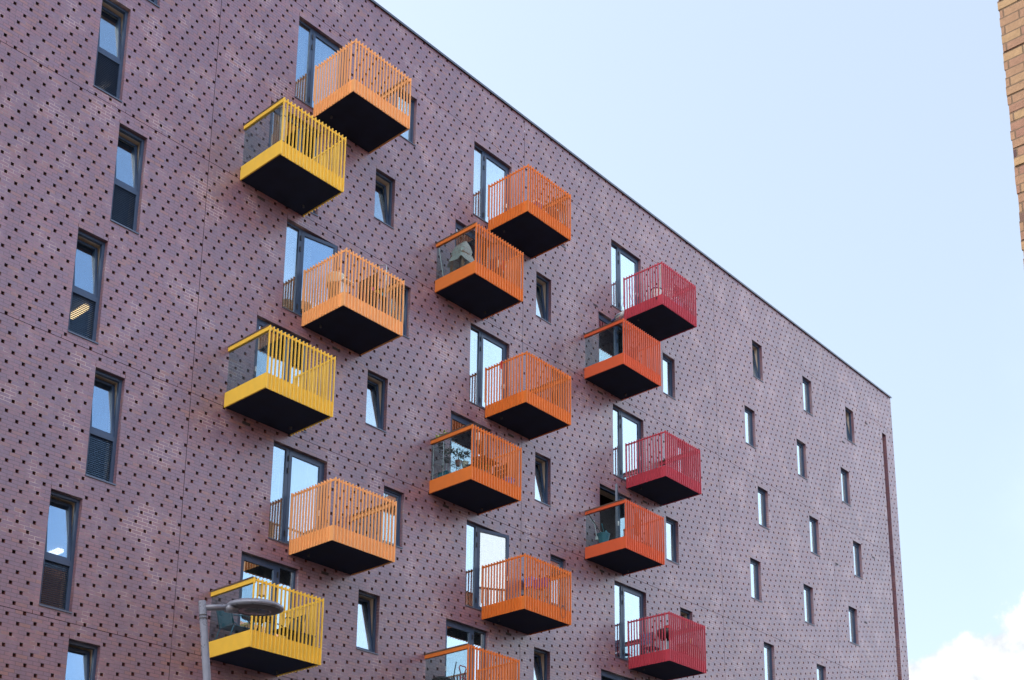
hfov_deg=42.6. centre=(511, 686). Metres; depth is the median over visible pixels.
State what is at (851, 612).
window
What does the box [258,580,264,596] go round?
hanging lantern
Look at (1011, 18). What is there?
brick house
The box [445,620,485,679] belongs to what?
window
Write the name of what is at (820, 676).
window
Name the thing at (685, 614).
window
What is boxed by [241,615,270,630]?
bistro table
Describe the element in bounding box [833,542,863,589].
window
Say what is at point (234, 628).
garden chair
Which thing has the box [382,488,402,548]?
window
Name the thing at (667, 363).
window
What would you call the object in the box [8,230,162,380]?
window
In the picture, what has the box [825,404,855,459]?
window
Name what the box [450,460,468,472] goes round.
plant stand
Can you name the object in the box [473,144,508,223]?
window
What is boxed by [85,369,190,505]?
window
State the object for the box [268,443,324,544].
window
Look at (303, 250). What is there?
window
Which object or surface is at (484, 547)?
window
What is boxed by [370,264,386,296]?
clothes stand
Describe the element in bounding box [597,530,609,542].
mop bucket
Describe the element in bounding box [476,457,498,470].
folding table
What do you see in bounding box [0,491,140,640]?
window
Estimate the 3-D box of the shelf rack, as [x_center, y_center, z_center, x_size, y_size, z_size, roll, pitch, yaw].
[-1.714,-5.614,33.549,0.377,1.080,0.500,-12,-19,40]
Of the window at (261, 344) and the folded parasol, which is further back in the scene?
the folded parasol
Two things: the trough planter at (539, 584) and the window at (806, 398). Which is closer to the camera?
the trough planter at (539, 584)
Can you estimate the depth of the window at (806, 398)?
50.48 m
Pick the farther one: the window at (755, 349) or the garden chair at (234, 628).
the window at (755, 349)
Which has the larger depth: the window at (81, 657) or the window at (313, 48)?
the window at (313, 48)
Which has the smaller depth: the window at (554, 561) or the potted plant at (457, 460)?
the potted plant at (457, 460)
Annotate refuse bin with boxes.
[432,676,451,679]
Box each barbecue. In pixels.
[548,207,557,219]
[657,628,674,648]
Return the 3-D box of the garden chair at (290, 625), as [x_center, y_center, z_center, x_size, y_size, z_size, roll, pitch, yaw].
[-4.743,-1.138,27.754,0.567,0.867,0.636,-12,-19,40]
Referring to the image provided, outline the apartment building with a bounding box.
[0,0,908,679]
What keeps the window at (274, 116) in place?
in the apartment building
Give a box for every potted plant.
[436,429,449,449]
[439,444,454,463]
[453,447,465,466]
[458,447,470,467]
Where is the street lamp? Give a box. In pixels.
[198,598,283,679]
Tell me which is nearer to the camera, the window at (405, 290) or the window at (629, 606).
the window at (405, 290)
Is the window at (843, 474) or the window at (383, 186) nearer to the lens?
the window at (383, 186)
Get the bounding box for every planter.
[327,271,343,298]
[523,576,536,588]
[534,577,549,589]
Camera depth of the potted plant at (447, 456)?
33.61 m
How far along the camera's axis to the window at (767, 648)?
45.11 m
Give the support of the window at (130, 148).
in the apartment building
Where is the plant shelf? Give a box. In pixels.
[368,290,385,312]
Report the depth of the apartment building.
32.37 m
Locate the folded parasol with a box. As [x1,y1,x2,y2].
[633,512,639,535]
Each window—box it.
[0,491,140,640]
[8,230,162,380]
[14,126,208,274]
[17,0,183,146]
[65,640,170,679]
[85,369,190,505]
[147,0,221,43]
[180,553,295,678]
[205,318,317,445]
[218,104,322,226]
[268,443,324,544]
[282,221,337,316]
[295,19,344,108]
[319,372,386,461]
[330,171,393,258]
[356,591,377,654]
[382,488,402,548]
[384,281,409,360]
[398,91,415,146]
[400,413,493,519]
[408,222,493,325]
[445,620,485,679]
[465,522,508,610]
[469,326,506,409]
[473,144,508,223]
[498,454,550,530]
[502,263,551,351]
[523,205,565,258]
[534,648,546,679]
[550,556,564,608]
[552,314,630,404]
[552,372,559,406]
[555,484,636,579]
[601,670,629,679]
[611,242,638,311]
[613,406,640,480]
[614,582,643,660]
[637,355,675,418]
[638,518,679,584]
[678,453,684,474]
[680,609,689,639]
[706,408,756,465]
[707,556,762,616]
[715,342,763,382]
[719,488,769,529]
[724,643,772,679]
[762,586,814,640]
[765,441,807,494]
[802,378,812,415]
[803,470,850,519]
[809,517,820,556]
[812,606,858,658]
[817,665,823,679]
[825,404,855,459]
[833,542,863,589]
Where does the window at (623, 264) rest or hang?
in the apartment building
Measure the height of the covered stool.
1.170 m
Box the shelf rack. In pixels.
[432,442,456,479]
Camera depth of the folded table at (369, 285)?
31.40 m
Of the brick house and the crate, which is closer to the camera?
the brick house
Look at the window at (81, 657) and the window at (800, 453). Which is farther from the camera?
the window at (800, 453)
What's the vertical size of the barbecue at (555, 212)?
0.739 m
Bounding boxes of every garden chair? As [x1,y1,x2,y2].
[215,610,253,639]
[269,615,305,637]
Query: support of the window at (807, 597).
in the apartment building
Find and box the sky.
[374,0,1023,679]
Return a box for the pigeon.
[611,310,623,321]
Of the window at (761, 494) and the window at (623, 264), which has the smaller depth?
the window at (623, 264)
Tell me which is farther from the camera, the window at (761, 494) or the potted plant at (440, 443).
the window at (761, 494)
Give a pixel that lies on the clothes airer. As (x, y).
(638, 291)
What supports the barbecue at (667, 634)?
on the apartment building
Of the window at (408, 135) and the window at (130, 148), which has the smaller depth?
the window at (130, 148)
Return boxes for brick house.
[997,0,1023,262]
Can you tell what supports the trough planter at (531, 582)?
hanging from the apartment building
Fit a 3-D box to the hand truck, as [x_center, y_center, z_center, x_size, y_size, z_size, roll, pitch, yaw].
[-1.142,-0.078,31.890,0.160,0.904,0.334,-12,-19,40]
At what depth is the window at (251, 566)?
29.15 m
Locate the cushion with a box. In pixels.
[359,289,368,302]
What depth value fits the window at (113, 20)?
28.37 m
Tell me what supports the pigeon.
on the apartment building
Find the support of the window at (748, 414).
in the apartment building
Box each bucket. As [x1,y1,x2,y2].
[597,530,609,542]
[651,287,661,296]
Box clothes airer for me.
[628,282,648,305]
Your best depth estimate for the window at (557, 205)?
39.90 m
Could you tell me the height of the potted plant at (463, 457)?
0.531 m
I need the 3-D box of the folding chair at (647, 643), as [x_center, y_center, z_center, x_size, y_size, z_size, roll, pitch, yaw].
[4.116,-1.113,38.881,0.424,0.884,0.445,-12,-19,40]
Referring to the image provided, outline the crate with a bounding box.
[438,470,451,476]
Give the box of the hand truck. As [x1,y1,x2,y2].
[459,665,466,679]
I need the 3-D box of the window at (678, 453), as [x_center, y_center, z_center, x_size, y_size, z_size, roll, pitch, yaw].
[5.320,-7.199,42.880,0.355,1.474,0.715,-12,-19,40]
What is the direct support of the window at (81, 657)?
in the apartment building
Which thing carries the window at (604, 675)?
in the apartment building
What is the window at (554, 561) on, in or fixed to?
in the apartment building
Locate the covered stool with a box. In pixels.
[447,241,474,272]
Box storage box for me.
[288,632,315,645]
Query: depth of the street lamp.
17.37 m
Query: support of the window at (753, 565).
in the apartment building
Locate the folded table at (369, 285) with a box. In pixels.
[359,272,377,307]
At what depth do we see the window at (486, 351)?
36.39 m
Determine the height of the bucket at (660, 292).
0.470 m
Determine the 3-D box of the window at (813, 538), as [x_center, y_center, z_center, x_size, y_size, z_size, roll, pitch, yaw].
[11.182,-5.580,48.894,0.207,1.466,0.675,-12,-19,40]
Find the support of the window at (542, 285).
in the apartment building
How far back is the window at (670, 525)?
41.78 m
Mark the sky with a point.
(850, 163)
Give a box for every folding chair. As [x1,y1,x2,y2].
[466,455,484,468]
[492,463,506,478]
[641,632,660,654]

